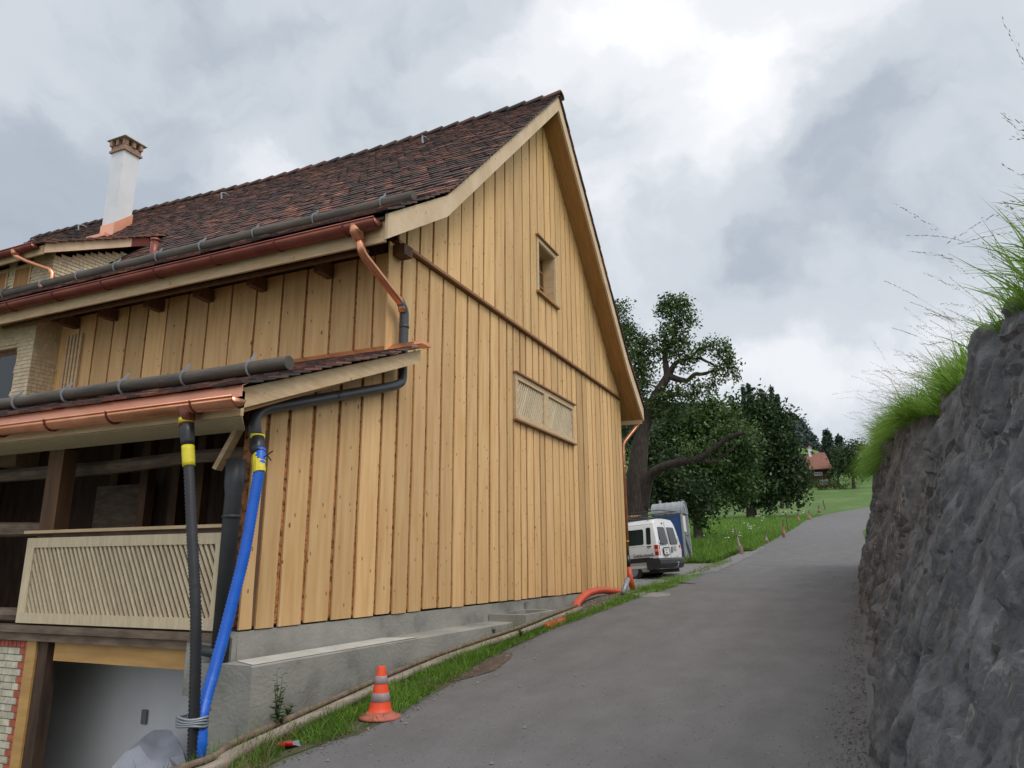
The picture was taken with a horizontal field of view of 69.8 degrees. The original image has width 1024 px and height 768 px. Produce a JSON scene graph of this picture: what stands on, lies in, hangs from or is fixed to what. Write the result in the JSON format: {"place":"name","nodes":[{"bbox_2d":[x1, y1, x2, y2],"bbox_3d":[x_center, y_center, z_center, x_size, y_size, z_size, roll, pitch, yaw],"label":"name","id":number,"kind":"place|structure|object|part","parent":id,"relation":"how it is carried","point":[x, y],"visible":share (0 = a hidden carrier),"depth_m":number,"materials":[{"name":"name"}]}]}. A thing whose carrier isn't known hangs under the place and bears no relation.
{"place":"outdoors","nodes":[
{"label":"outdoors","id":0,"kind":"place"},
{"bbox_2d":[133,607,587,767],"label":"verge grass","id":1,"kind":"structure","parent":0,"point":[398,690],"depth_m":6.81,"materials":[{"name":"green plant"}]},
{"bbox_2d":[150,714,333,767],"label":"dry grass","id":2,"kind":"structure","parent":1,"relation":"on","point":[250,760],"depth_m":5.25,"materials":[{"name":"green plant"}]},
{"bbox_2d":[266,668,287,732],"bbox_3d":[-1.893,2.567,5.886,0.196,0.554,0.170,-6,-15,24],"label":"weed plant","id":3,"kind":"object","parent":1,"relation":"on","point":[277,712],"visible":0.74,"depth_m":5.88,"materials":[{"name":"green plant"}]},
{"bbox_2d":[282,703,294,720],"bbox_3d":[-1.887,2.820,6.199,0.197,0.224,0.186,0,-14,-1],"label":"weed plant","id":4,"kind":"object","parent":1,"relation":"on","point":[288,710],"visible":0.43,"depth_m":6.22,"materials":[{"name":"green plant"}]},
{"bbox_2d":[277,740,299,747],"bbox_3d":[-1.674,2.704,5.510,0.087,0.057,0.189,-12,-18,40],"label":"litter scrap","id":5,"kind":"object","parent":1,"relation":"on","point":[288,743],"visible":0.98,"depth_m":5.49,"materials":[{"name":"red plastic"}]},
{"bbox_2d":[170,604,577,767],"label":"wooden pole","id":6,"kind":"object","parent":1,"relation":"on","point":[199,762],"visible":0.85,"depth_m":6.73,"materials":[{"name":"brown wood"}]},
{"bbox_2d":[358,666,400,721],"bbox_3d":[-1.131,2.650,6.314,0.368,0.420,0.368,-6,-15,24],"label":"traffic cone","id":7,"kind":"object","parent":1,"relation":"on","point":[380,705],"visible":0.98,"depth_m":6.24,"materials":[{"name":"orange plastic"}]},
{"bbox_2d":[197,606,582,767],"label":"wooden pole","id":8,"kind":"object","parent":1,"relation":"on","point":[222,760],"visible":0.57,"depth_m":6.57,"materials":[{"name":"beige wood"}]},
{"bbox_2d":[0,0,1023,454],"label":"sky","id":9,"kind":"structure","parent":0,"point":[749,159],"materials":[{"name":"grey"}]},
{"bbox_2d":[266,448,872,767],"bbox_3d":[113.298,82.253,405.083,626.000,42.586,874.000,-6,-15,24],"label":"ground","id":10,"kind":"structure","parent":0,"point":[838,500],"depth_m":92.05,"materials":[{"name":"green plant"}]},
{"bbox_2d":[0,90,644,767],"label":"timber barn","id":11,"kind":"structure","parent":10,"relation":"on","point":[408,356],"depth_m":9.86,"materials":[{"name":"brown wood"}]},
{"bbox_2d":[82,484,138,614],"bbox_3d":[-5.442,2.259,9.978,0.850,1.750,0.050,-6,-15,24],"label":"pale door leaf","id":12,"kind":"structure","parent":11,"relation":"in","point":[115,506],"depth_m":10.07,"materials":[{"name":"brown wood"}]},
{"bbox_2d":[111,730,186,767],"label":"tarpaulin","id":13,"kind":"object","parent":11,"relation":"in","point":[156,749],"visible":0.94,"depth_m":6.88,"materials":[{"name":"white plastic"}]},
{"bbox_2d":[175,417,209,761],"bbox_3d":[-2.581,1.797,5.877,0.578,3.159,0.200,-6,-15,24],"label":"black hose","id":14,"kind":"object","parent":11,"relation":"hanging from","point":[193,721],"visible":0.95,"depth_m":5.82,"materials":[{"name":"plastic"}]},
{"bbox_2d":[196,432,272,758],"bbox_3d":[-2.331,1.839,6.050,0.326,2.990,0.591,-8,-16,30],"label":"blue hose","id":15,"kind":"object","parent":11,"relation":"hanging from","point":[258,450],"visible":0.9,"depth_m":6.13,"materials":[{"name":"blue plastic"}]},
{"bbox_2d":[535,233,559,309],"bbox_3d":[0.591,-2.195,14.566,0.340,1.205,1.120,-6,-15,24],"label":"window","id":16,"kind":"structure","parent":11,"relation":"in","point":[546,256],"depth_m":14.87,"materials":[{"name":"brown wood"}]},
{"bbox_2d":[317,551,834,763],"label":"pebbles","id":17,"kind":"object","parent":10,"relation":"on","point":[491,762],"visible":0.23,"depth_m":14.36,"materials":[{"name":"concrete"}]},
{"bbox_2d":[565,590,636,613],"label":"bare soil","id":18,"kind":"structure","parent":10,"relation":"on","point":[597,600],"depth_m":13.63,"materials":[{"name":"brown soil"}]},
{"bbox_2d":[544,587,620,628],"bbox_3d":[1.362,3.981,13.271,0.340,0.530,5.679,-5,-15,19],"label":"drain pipe","id":19,"kind":"object","parent":18,"relation":"on","point":[581,598],"visible":0.52,"depth_m":13.74,"materials":[{"name":"orange plastic"}]},
{"bbox_2d":[620,577,629,594],"bbox_3d":[2.229,3.981,14.428,0.111,0.343,0.410,-6,-15,24],"label":"pipe stub","id":20,"kind":"object","parent":18,"relation":"on","point":[626,584],"visible":0.93,"depth_m":14.38,"materials":[{"name":"metal"}]},
{"bbox_2d":[565,558,730,619],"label":"verge grass","id":21,"kind":"structure","parent":10,"relation":"on","point":[656,586],"depth_m":15.05,"materials":[{"name":"green plant"}]},
{"bbox_2d":[628,510,684,578],"bbox_3d":[3.150,5.326,23.516,4.618,2.032,1.730,-15,-19,34],"label":"van","id":22,"kind":"object","parent":10,"relation":"on","point":[654,546],"visible":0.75,"depth_m":22.08,"materials":[{"name":"white paint"}]},
{"bbox_3d":[3.514,4.715,22.361,1.090,0.460,0.081,-15,-19,34],"label":"side window","id":23,"kind":"part","parent":22,"relation":"part of","materials":[{"name":"black glass"}]},
{"bbox_3d":[4.084,4.556,21.969,0.150,0.500,0.087,-15,-19,34],"label":"side window","id":24,"kind":"part","parent":22,"relation":"part of","materials":[{"name":"black glass"}]},
{"bbox_3d":[4.545,4.579,22.191,0.096,0.510,0.502,-15,-19,34],"label":"rear window","id":25,"kind":"part","parent":22,"relation":"part of","materials":[{"name":"grey glass"}]},
{"bbox_3d":[4.956,4.701,22.736,0.096,0.510,0.502,-15,-19,34],"label":"rear window","id":26,"kind":"part","parent":22,"relation":"part of","materials":[{"name":"grey glass"}]},
{"bbox_2d":[621,422,729,535],"bbox_3d":[7.293,4.413,34.088,5.298,7.091,2.794,-6,-15,24],"label":"orchard tree","id":27,"kind":"object","parent":10,"relation":"on","point":[691,495],"visible":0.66,"depth_m":33.45,"materials":[{"name":"green plant"}]},
{"bbox_2d":[614,291,763,521],"bbox_3d":[6.210,1.387,27.059,5.990,10.838,2.877,-6,-15,24],"label":"pear tree","id":28,"kind":"object","parent":10,"relation":"on","point":[639,481],"visible":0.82,"depth_m":27.49,"materials":[{"name":"green plant"}]},
{"bbox_2d":[627,386,773,538],"bbox_3d":[10.060,4.514,40.443,8.338,8.591,4.226,-6,-15,24],"label":"orchard tree","id":29,"kind":"object","parent":10,"relation":"on","point":[738,454],"visible":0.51,"depth_m":39.57,"materials":[{"name":"green plant"}]},
{"bbox_2d":[621,401,821,450],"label":"distant wood","id":30,"kind":"object","parent":10,"relation":"on","point":[808,436],"visible":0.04,"depth_m":265.30,"materials":[{"name":"green plant"}]},
{"bbox_2d":[648,514,820,562],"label":"meadow grass","id":31,"kind":"structure","parent":10,"relation":"on","point":[702,552],"depth_m":38.48,"materials":[{"name":"green plant"}]},
{"bbox_2d":[739,385,745,401],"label":"spruce tree","id":32,"kind":"object","parent":10,"relation":"on","point":[742,389],"visible":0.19,"depth_m":94.23,"materials":[{"name":"green plant"}]},
{"bbox_2d":[745,383,759,508],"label":"spruce tree","id":33,"kind":"object","parent":10,"relation":"on","point":[747,386],"visible":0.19,"depth_m":93.98,"materials":[{"name":"green plant"}]},
{"bbox_2d":[703,510,803,537],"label":"wildflowers","id":34,"kind":"object","parent":10,"relation":"on","point":[754,525],"visible":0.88,"depth_m":43.63,"materials":[{"name":"plant"}]},
{"bbox_2d":[719,378,816,517],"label":"cherry tree","id":35,"kind":"object","parent":10,"relation":"on","point":[783,451],"visible":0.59,"depth_m":70.11,"materials":[{"name":"green plant"}]},
{"bbox_2d":[768,384,783,508],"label":"spruce tree","id":36,"kind":"object","parent":10,"relation":"on","point":[773,390],"visible":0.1,"depth_m":92.73,"materials":[{"name":"green plant"}]},
{"bbox_2d":[774,394,788,507],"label":"spruce tree","id":37,"kind":"object","parent":10,"relation":"on","point":[778,396],"visible":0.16,"depth_m":92.11,"materials":[{"name":"green plant"}]},
{"bbox_2d":[782,519,785,537],"bbox_3d":[12.892,6.913,34.831,0.158,0.947,0.148,-13,-18,41],"label":"marker stake","id":38,"kind":"object","parent":10,"relation":"on","point":[783,533],"visible":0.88,"depth_m":34.80,"materials":[{"name":"pink wood"}]},
{"bbox_2d":[794,453,814,488],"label":"broadleaf tree","id":39,"kind":"object","parent":10,"relation":"on","point":[808,469],"visible":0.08,"depth_m":129.84,"materials":[{"name":"green plant"}]},
{"bbox_2d":[795,446,834,487],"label":"chalet","id":40,"kind":"object","parent":10,"relation":"on","point":[820,462],"visible":0.2,"depth_m":148.29,"materials":[{"name":"ceramic"}]},
{"bbox_2d":[814,472,821,475],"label":"chalet window","id":41,"kind":"structure","parent":40,"relation":"in","point":[815,473],"depth_m":148.01,"materials":[{"name":"grey glass"}]},
{"bbox_2d":[812,478,823,489],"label":"garden bush","id":42,"kind":"object","parent":10,"relation":"on","point":[819,487],"visible":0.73,"depth_m":137.86,"materials":[{"name":"green plant"}]},
{"bbox_2d":[817,478,833,489],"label":"garden bush","id":43,"kind":"object","parent":10,"relation":"on","point":[823,485],"visible":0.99,"depth_m":137.64,"materials":[{"name":"green plant"}]},
{"bbox_2d":[819,428,833,463],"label":"fir tree","id":44,"kind":"object","parent":10,"relation":"on","point":[827,441],"visible":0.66,"depth_m":170.68,"materials":[{"name":"green plant"}]},
{"bbox_2d":[826,478,840,489],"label":"garden bush","id":45,"kind":"object","parent":10,"relation":"on","point":[831,483],"visible":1,"depth_m":136.80,"materials":[{"name":"green plant"}]},
{"bbox_2d":[825,443,843,485],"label":"broadleaf tree","id":46,"kind":"object","parent":10,"relation":"on","point":[830,469],"visible":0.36,"depth_m":144.53,"materials":[{"name":"green plant"}]},
{"bbox_2d":[831,433,844,467],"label":"fir tree","id":47,"kind":"object","parent":10,"relation":"on","point":[838,438],"visible":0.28,"depth_m":163.48,"materials":[{"name":"green plant"}]},
{"bbox_2d":[835,475,849,488],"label":"garden bush","id":48,"kind":"object","parent":10,"relation":"on","point":[843,486],"visible":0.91,"depth_m":136.12,"materials":[{"name":"green plant"}]},
{"bbox_2d":[829,436,869,488],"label":"broadleaf tree","id":49,"kind":"object","parent":10,"relation":"on","point":[844,456],"visible":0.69,"depth_m":136.01,"materials":[{"name":"green plant"}]},
{"bbox_2d":[832,16,1023,451],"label":"seeding grass stems","id":50,"kind":"object","parent":10,"relation":"on","point":[914,361],"visible":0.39,"depth_m":6.22,"materials":[{"name":"green plant"}]},
{"bbox_2d":[858,295,1023,767],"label":"boulder wall","id":51,"kind":"structure","parent":10,"relation":"on","point":[941,583],"depth_m":4.16,"materials":[{"name":"stone"}]},
{"bbox_2d":[836,405,913,494],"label":"overhanging grass","id":52,"kind":"structure","parent":51,"relation":"on","point":[870,463],"depth_m":12.78,"materials":[{"name":"green plant"}]},
{"bbox_2d":[848,185,1023,454],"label":"grass","id":53,"kind":"structure","parent":51,"relation":"on","point":[947,378],"depth_m":6.30,"materials":[{"name":"green plant"}]},
{"bbox_2d":[267,507,877,767],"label":"road","id":54,"kind":"structure","parent":0,"point":[662,698],"depth_m":6.91,"materials":[{"name":"grey asphalt"}]},
{"bbox_2d":[444,652,512,681],"bbox_3d":[-0.333,3.148,8.200,0.482,0.123,1.600,-6,-15,24],"label":"dirt spill","id":55,"kind":"object","parent":54,"relation":"on","point":[493,664],"visible":0.81,"depth_m":8.15,"materials":[{"name":"soil"}]},
{"bbox_2d":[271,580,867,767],"bbox_3d":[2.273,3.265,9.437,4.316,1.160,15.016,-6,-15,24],"label":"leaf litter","id":56,"kind":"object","parent":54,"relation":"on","point":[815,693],"visible":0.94,"depth_m":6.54,"materials":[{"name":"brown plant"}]},
{"bbox_2d":[635,592,670,596],"bbox_3d":[2.705,4.088,14.182,0.740,0.090,0.740,-6,-15,24],"label":"manhole cover","id":57,"kind":"object","parent":54,"relation":"on","point":[656,594],"visible":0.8,"depth_m":14.09,"materials":[{"name":"concrete"}]},
{"bbox_2d":[620,547,765,591],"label":"gravel lot","id":58,"kind":"structure","parent":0,"point":[726,564],"depth_m":22.61,"materials":[{"name":"grey gravel"}]},
{"bbox_2d":[651,500,692,557],"bbox_3d":[6.099,5.621,28.034,1.190,2.380,1.170,-10,-16,23],"label":"portable toilet","id":59,"kind":"object","parent":58,"relation":"on","point":[679,518],"visible":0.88,"depth_m":27.72,"materials":[{"name":"grey plastic"}]},
{"bbox_2d":[655,517,671,521],"bbox_3d":[5.761,5.751,27.559,0.724,1.553,0.018,-6,-15,24],"label":"toilet door","id":60,"kind":"structure","parent":59,"relation":"in","point":[668,518],"depth_m":27.66,"materials":[{"name":"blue plastic"}]},
{"bbox_2d":[734,527,743,553],"bbox_3d":[7.688,5.346,24.827,0.276,1.012,0.120,-6,-15,24],"label":"marker stake","id":61,"kind":"object","parent":58,"relation":"on","point":[740,548],"visible":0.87,"depth_m":24.78,"materials":[{"name":"pink wood"}]}
]}

